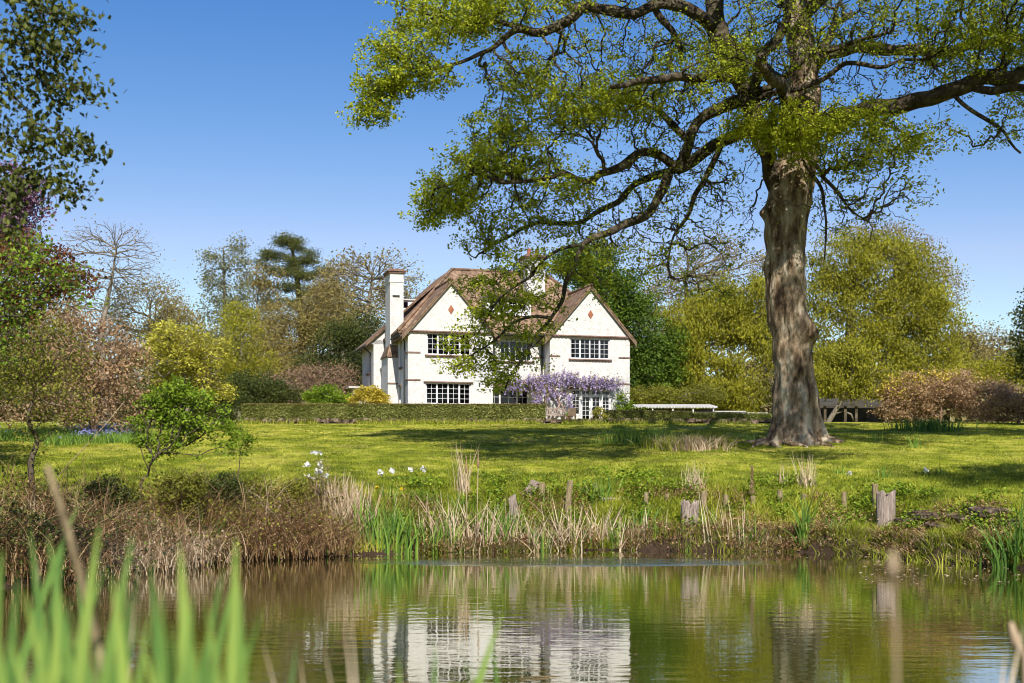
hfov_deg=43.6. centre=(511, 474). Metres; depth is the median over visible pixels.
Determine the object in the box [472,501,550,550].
dead reed clump
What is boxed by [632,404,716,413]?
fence
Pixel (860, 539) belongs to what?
grass tuft
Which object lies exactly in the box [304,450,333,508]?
flowers
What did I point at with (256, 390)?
garden shrub
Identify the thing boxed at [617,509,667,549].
dead reed clump
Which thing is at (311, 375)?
smoke shrub
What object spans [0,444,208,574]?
bramble bush
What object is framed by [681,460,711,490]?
dry grass tuft
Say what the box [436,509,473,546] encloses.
iris clump
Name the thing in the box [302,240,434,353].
bare tree
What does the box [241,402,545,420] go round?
long hedge
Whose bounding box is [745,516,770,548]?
iris clump
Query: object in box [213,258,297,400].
budding tree
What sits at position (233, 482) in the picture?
bank bush
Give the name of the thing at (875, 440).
daffodil clump
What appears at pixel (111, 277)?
bare tree
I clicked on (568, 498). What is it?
wooden post
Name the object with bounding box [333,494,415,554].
iris clump
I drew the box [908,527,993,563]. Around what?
grass tuft
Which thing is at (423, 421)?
verge grass
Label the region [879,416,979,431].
daffodil clump
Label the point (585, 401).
door
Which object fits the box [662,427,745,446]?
tall grass patch
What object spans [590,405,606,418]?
garden shrub
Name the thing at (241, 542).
bramble bush
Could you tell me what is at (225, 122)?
sky
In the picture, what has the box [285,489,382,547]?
dead reed clump
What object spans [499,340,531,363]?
window
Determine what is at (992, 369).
yellow tree
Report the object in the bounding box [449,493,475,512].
iris clump
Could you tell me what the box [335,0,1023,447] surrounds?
oak tree
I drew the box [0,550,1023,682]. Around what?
water
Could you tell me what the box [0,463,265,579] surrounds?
bramble bush
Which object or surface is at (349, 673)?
dry stem clump
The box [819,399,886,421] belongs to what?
garden shelter
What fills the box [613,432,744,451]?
dry grass patch
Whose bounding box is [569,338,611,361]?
window
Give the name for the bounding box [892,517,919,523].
ledge stone
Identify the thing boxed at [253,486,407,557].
bramble bush
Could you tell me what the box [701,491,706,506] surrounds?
wooden post
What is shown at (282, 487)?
bramble bush
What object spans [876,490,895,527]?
weathered stump
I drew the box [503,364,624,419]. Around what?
wisteria
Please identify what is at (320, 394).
garden shrub
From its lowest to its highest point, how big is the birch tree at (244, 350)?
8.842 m
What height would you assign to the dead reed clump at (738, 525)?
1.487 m
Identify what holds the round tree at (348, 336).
on the ground at (827, 548)
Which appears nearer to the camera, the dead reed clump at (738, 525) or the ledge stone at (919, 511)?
the ledge stone at (919, 511)
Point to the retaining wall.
(552, 420)
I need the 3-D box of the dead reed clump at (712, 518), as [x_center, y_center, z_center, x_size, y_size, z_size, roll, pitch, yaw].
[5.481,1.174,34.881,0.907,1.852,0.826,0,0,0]
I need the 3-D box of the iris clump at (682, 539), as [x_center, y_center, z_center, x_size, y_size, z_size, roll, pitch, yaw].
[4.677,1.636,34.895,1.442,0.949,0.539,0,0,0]
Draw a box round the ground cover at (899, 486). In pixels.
[338,463,1023,540]
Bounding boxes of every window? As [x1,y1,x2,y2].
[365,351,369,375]
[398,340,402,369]
[424,381,473,403]
[425,333,470,356]
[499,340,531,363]
[499,390,528,403]
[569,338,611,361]
[572,396,579,414]
[602,396,609,410]
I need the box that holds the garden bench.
[545,408,565,418]
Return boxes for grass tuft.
[445,441,478,494]
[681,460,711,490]
[684,521,763,551]
[777,466,787,486]
[791,450,819,488]
[806,521,877,554]
[833,522,887,554]
[845,525,925,557]
[883,525,975,561]
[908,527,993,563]
[945,528,1023,565]
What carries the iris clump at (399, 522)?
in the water
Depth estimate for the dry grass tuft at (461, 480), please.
36.98 m
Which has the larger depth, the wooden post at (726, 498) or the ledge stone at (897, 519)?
the wooden post at (726, 498)
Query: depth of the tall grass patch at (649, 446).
47.79 m
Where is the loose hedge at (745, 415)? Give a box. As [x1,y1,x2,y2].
[692,412,771,419]
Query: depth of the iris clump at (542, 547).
34.78 m
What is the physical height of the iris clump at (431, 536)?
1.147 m
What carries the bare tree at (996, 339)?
on the ground at (827, 548)
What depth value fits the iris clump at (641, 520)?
35.79 m
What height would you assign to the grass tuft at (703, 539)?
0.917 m
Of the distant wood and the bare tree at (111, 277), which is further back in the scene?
the distant wood
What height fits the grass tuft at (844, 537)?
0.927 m
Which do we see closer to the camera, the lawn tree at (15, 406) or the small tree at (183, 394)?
the small tree at (183, 394)
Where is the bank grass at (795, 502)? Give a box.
[337,475,1023,562]
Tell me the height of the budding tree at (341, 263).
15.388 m
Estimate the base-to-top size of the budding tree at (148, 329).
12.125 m
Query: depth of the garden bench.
74.17 m
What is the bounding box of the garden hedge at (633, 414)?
[602,409,693,419]
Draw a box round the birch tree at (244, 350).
[207,294,287,420]
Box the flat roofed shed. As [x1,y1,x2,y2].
[712,411,767,413]
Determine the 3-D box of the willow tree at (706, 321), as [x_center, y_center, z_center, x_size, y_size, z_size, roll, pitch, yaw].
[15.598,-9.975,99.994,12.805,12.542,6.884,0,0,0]
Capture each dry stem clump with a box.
[38,566,356,682]
[1000,627,1023,682]
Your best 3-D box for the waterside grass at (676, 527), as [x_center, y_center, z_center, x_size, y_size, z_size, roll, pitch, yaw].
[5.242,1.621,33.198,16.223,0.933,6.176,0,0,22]
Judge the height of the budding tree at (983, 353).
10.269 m
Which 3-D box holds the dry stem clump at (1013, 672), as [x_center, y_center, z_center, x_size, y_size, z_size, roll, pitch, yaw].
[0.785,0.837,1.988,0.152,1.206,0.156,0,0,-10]
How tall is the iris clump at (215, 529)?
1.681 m
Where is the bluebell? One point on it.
(69, 438)
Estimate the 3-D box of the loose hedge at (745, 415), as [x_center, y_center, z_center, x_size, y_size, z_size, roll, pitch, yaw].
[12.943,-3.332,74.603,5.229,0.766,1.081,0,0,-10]
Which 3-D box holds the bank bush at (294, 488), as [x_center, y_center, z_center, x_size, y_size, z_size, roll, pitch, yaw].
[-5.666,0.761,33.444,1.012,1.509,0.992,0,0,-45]
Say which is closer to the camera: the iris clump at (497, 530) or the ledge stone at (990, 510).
the ledge stone at (990, 510)
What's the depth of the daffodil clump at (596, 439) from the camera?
50.54 m
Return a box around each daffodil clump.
[583,432,628,444]
[584,424,666,444]
[617,423,700,444]
[744,432,759,439]
[828,465,845,474]
[868,432,882,441]
[876,465,891,477]
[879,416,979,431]
[907,432,922,448]
[935,465,945,474]
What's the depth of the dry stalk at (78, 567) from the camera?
1.80 m
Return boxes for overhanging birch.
[0,0,125,252]
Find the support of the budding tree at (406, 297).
on the ground at (827, 548)
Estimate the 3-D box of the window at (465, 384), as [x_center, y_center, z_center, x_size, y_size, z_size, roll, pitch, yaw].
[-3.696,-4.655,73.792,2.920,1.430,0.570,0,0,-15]
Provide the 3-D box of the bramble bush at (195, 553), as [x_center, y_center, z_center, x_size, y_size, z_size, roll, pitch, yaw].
[-8.330,1.021,29.040,6.075,2.136,6.741,0,0,35]
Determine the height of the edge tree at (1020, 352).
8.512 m
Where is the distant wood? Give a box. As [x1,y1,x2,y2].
[0,324,1023,421]
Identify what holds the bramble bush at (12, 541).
on the ground at (827, 548)
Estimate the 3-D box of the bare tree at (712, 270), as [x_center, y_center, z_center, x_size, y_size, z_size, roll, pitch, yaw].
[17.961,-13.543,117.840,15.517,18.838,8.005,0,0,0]
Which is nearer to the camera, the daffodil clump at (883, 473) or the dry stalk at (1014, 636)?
the dry stalk at (1014, 636)
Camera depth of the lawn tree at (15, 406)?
40.20 m
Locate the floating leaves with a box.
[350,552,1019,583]
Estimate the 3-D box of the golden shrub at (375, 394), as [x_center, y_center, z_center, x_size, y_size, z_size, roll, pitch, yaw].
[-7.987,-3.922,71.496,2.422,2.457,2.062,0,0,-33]
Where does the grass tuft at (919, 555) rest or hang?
on the ground at (827, 548)
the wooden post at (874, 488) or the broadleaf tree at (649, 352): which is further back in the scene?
the broadleaf tree at (649, 352)
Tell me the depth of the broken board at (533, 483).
37.27 m
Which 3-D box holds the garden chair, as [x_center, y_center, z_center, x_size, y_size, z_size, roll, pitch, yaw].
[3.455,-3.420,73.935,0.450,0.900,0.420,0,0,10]
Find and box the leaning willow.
[813,334,913,421]
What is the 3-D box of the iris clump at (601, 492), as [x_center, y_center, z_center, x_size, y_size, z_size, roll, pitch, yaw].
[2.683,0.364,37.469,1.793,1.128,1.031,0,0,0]
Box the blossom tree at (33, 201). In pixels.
[0,158,56,258]
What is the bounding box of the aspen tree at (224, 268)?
[187,230,259,412]
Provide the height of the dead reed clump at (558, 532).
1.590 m
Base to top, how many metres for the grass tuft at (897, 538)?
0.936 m
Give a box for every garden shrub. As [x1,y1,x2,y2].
[214,366,308,415]
[299,382,352,403]
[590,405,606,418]
[613,390,645,410]
[630,380,731,408]
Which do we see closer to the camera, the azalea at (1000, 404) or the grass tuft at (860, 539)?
the grass tuft at (860, 539)
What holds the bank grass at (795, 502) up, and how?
on the ground at (827, 548)
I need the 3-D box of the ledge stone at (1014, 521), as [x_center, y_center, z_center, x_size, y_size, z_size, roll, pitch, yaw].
[11.933,1.142,30.439,0.785,0.225,1.083,0,-1,0]
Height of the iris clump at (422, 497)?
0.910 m
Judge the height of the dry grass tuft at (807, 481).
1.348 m
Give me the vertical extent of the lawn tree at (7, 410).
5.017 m
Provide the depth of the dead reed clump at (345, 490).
33.94 m
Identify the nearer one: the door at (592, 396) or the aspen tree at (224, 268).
the door at (592, 396)
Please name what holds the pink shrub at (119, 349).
on the ground at (827, 548)
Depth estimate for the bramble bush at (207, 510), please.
31.19 m
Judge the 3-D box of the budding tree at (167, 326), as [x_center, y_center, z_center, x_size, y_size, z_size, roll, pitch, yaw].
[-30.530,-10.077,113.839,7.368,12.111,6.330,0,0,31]
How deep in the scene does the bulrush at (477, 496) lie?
34.29 m
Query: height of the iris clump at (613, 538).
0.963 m
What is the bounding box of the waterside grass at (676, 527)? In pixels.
[400,520,1023,565]
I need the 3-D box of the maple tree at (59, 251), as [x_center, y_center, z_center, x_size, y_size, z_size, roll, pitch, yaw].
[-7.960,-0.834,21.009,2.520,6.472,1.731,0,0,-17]
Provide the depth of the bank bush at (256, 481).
32.66 m
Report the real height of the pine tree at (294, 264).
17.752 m
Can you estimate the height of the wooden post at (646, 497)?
0.838 m
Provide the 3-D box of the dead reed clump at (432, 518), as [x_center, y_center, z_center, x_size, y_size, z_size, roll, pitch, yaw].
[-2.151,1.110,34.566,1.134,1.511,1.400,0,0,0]
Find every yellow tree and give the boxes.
[120,317,241,425]
[944,336,1023,421]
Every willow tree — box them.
[645,267,774,411]
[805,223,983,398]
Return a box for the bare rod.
[58,402,123,475]
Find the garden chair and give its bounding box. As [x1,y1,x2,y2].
[567,408,575,418]
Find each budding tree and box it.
[26,288,98,421]
[83,269,203,421]
[131,293,207,389]
[168,310,234,389]
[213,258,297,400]
[230,273,368,401]
[295,248,381,392]
[357,280,422,356]
[625,286,682,370]
[730,249,774,411]
[924,321,1004,420]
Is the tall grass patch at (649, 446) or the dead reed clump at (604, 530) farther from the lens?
the tall grass patch at (649, 446)
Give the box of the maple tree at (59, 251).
[0,226,106,344]
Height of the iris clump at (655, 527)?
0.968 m
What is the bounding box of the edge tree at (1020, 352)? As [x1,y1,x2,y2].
[1000,288,1023,385]
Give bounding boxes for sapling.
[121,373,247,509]
[222,415,257,475]
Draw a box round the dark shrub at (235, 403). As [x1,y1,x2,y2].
[110,374,252,426]
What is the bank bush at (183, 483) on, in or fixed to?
on the ground at (827, 548)
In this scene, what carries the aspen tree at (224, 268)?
on the ground at (827, 548)
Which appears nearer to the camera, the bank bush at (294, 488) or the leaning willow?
the bank bush at (294, 488)
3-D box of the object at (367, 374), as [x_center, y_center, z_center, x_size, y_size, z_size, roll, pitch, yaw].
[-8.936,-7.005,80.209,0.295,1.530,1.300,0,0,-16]
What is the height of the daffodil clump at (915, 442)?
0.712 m
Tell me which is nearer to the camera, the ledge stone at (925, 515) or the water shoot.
the water shoot
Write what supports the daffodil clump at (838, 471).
on the ground at (827, 548)
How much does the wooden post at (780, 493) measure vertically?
0.924 m
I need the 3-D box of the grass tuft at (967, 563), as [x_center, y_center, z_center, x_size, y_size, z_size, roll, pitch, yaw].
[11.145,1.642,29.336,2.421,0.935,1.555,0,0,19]
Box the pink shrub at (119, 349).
[0,298,158,433]
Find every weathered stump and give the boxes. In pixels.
[681,499,698,527]
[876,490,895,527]
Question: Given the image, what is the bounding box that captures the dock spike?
[747,466,755,493]
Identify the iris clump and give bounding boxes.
[190,501,235,560]
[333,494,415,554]
[364,500,439,553]
[377,483,411,505]
[393,484,440,508]
[406,514,443,552]
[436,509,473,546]
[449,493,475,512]
[465,500,527,543]
[488,511,536,538]
[521,520,556,550]
[533,489,556,506]
[544,523,596,548]
[578,469,633,505]
[601,520,632,549]
[622,504,661,530]
[645,518,671,540]
[664,520,709,550]
[691,507,725,533]
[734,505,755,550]
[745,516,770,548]
[773,486,827,547]
[821,515,851,535]
[955,486,1023,568]
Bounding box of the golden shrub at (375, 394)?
[345,384,392,403]
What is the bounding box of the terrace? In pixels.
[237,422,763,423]
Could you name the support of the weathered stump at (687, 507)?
on the ground at (827, 548)
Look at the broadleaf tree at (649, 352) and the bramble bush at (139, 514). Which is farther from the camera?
the broadleaf tree at (649, 352)
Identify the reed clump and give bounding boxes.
[0,501,149,682]
[138,538,275,682]
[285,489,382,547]
[290,613,502,682]
[314,472,397,528]
[414,486,488,551]
[415,495,451,537]
[435,492,503,551]
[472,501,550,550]
[507,513,589,551]
[533,498,605,550]
[559,500,636,549]
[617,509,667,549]
[698,489,728,549]
[727,502,744,546]
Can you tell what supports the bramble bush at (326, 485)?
on the ground at (827, 548)
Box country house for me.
[342,248,636,419]
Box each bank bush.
[81,473,144,516]
[152,471,212,531]
[199,468,249,514]
[236,473,277,514]
[279,475,312,515]
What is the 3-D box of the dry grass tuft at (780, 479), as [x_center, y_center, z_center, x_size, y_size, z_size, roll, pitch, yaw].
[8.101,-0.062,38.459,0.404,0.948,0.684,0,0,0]
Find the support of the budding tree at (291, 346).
on the ground at (827, 548)
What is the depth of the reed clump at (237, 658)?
1.50 m
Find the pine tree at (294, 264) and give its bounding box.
[248,230,341,354]
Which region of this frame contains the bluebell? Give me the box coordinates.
[0,420,176,446]
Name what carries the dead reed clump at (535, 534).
in the water
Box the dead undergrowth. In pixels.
[327,477,1015,566]
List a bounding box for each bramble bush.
[0,437,249,568]
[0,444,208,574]
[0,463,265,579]
[0,473,198,587]
[15,485,248,574]
[19,449,332,555]
[21,477,285,567]
[47,451,305,558]
[136,493,326,563]
[143,448,356,558]
[162,491,353,561]
[201,475,398,558]
[215,468,387,542]
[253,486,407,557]
[267,459,403,522]
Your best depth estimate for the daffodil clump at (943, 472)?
41.00 m
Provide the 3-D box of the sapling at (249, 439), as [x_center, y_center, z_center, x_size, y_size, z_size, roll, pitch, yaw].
[-7.088,-0.116,33.536,0.933,2.982,0.718,0,0,0]
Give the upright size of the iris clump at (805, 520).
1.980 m
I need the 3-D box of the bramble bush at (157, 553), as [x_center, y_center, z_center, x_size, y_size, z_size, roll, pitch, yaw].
[-8.613,1.059,27.455,6.148,2.059,4.872,0,0,14]
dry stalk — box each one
[44,465,103,674]
[888,551,898,682]
[1009,622,1023,682]
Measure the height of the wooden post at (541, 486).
0.933 m
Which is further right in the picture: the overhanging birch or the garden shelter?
the garden shelter
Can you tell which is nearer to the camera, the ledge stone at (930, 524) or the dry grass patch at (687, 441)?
the ledge stone at (930, 524)
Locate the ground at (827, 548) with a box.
[0,422,1023,588]
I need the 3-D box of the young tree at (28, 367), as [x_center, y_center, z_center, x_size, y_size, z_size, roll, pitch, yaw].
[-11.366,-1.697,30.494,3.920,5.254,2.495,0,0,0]
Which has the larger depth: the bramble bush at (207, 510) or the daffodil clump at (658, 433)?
the daffodil clump at (658, 433)
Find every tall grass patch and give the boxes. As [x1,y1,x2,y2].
[630,434,722,450]
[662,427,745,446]
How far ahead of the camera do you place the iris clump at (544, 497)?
37.02 m
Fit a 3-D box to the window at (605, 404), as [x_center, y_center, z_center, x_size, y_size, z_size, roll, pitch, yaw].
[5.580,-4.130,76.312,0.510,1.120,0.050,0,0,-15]
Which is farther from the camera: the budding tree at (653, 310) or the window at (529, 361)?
the budding tree at (653, 310)
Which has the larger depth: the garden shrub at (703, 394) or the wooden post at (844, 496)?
the garden shrub at (703, 394)
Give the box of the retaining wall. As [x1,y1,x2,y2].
[239,417,771,423]
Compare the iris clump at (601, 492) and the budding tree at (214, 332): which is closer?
the iris clump at (601, 492)
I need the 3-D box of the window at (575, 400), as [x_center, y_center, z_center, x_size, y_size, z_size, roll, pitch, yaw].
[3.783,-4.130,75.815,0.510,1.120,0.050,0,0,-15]
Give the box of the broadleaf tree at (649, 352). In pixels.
[546,236,699,408]
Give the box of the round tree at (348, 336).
[286,304,384,392]
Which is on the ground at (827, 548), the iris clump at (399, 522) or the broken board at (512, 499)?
the broken board at (512, 499)
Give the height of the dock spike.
1.162 m
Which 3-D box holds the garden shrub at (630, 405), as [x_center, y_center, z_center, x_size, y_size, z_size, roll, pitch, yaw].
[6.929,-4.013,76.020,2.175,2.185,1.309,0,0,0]
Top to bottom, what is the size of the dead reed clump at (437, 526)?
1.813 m
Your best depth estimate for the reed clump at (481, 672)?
2.00 m
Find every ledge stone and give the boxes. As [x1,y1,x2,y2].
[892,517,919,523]
[907,509,931,516]
[915,512,948,520]
[924,522,950,530]
[945,513,984,524]
[967,506,1011,518]
[996,518,1019,526]
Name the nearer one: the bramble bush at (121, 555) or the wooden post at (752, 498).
the bramble bush at (121, 555)
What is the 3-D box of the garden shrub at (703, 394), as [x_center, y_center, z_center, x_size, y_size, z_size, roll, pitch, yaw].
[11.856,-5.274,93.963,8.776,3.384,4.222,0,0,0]
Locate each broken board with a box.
[508,494,520,523]
[523,479,538,495]
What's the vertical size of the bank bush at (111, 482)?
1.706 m
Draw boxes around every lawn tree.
[0,317,25,407]
[0,335,42,411]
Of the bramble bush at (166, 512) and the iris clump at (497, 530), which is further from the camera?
the iris clump at (497, 530)
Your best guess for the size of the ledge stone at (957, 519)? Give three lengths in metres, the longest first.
1.148 x 1.082 x 0.260 m
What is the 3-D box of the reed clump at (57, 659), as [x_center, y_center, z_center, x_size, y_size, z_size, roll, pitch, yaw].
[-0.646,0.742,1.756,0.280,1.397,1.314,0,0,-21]
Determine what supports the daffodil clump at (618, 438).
on the ground at (827, 548)
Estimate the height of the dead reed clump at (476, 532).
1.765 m
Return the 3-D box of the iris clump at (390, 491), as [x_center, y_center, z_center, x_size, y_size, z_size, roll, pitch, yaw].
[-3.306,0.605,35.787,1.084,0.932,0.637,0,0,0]
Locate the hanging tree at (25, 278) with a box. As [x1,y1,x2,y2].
[0,225,120,377]
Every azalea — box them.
[866,365,1023,422]
[969,381,1023,423]
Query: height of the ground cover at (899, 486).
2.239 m
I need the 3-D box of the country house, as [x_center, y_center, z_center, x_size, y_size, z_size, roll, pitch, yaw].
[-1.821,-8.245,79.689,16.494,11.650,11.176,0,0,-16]
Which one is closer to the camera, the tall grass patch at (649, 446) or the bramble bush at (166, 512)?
the bramble bush at (166, 512)
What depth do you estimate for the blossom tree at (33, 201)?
23.92 m
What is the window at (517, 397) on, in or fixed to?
in the country house
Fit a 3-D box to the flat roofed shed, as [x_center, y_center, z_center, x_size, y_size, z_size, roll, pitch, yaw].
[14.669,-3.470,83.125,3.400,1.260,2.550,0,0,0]
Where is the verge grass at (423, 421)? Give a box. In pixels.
[238,417,750,424]
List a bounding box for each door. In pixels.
[581,396,589,418]
[592,396,599,417]
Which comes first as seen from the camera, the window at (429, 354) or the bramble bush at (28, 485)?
the bramble bush at (28, 485)
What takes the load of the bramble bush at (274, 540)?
on the ground at (827, 548)
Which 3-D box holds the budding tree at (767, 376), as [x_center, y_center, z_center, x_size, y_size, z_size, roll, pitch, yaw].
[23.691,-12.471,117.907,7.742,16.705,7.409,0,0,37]
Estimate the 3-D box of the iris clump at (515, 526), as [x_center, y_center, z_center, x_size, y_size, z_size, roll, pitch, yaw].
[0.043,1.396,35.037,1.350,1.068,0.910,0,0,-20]
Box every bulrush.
[465,458,466,544]
[477,453,478,547]
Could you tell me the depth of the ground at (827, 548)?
45.17 m
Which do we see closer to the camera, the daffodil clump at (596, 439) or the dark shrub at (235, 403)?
the daffodil clump at (596, 439)
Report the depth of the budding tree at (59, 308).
109.75 m
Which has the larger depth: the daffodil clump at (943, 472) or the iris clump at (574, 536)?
the daffodil clump at (943, 472)
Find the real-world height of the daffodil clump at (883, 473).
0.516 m
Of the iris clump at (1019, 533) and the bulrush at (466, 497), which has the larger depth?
the bulrush at (466, 497)
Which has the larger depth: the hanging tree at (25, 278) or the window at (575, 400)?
the window at (575, 400)
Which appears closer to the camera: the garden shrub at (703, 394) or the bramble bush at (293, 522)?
the bramble bush at (293, 522)
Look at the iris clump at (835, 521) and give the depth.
33.87 m
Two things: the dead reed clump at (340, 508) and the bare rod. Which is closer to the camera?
the bare rod
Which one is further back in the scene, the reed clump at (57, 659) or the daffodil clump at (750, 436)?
the daffodil clump at (750, 436)
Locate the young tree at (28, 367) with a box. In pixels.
[0,306,108,504]
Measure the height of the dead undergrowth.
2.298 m
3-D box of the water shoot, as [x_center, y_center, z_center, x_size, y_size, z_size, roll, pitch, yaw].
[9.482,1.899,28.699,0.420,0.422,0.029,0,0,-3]
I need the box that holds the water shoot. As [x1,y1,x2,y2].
[930,553,943,566]
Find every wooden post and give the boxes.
[539,483,544,498]
[565,480,572,511]
[643,492,648,507]
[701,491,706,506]
[723,495,728,506]
[750,496,755,503]
[777,490,782,503]
[841,492,846,509]
[872,484,877,508]
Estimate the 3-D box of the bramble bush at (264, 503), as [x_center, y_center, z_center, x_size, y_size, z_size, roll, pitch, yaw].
[-6.347,0.617,32.148,6.667,2.906,7.128,0,0,36]
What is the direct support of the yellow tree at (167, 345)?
on the ground at (827, 548)
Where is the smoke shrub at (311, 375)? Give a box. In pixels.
[261,360,363,402]
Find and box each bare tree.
[54,214,174,421]
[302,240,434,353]
[634,224,765,319]
[952,318,1021,385]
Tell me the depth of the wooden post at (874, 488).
35.78 m
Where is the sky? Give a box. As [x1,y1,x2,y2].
[0,0,1023,388]
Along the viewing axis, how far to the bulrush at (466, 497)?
34.19 m

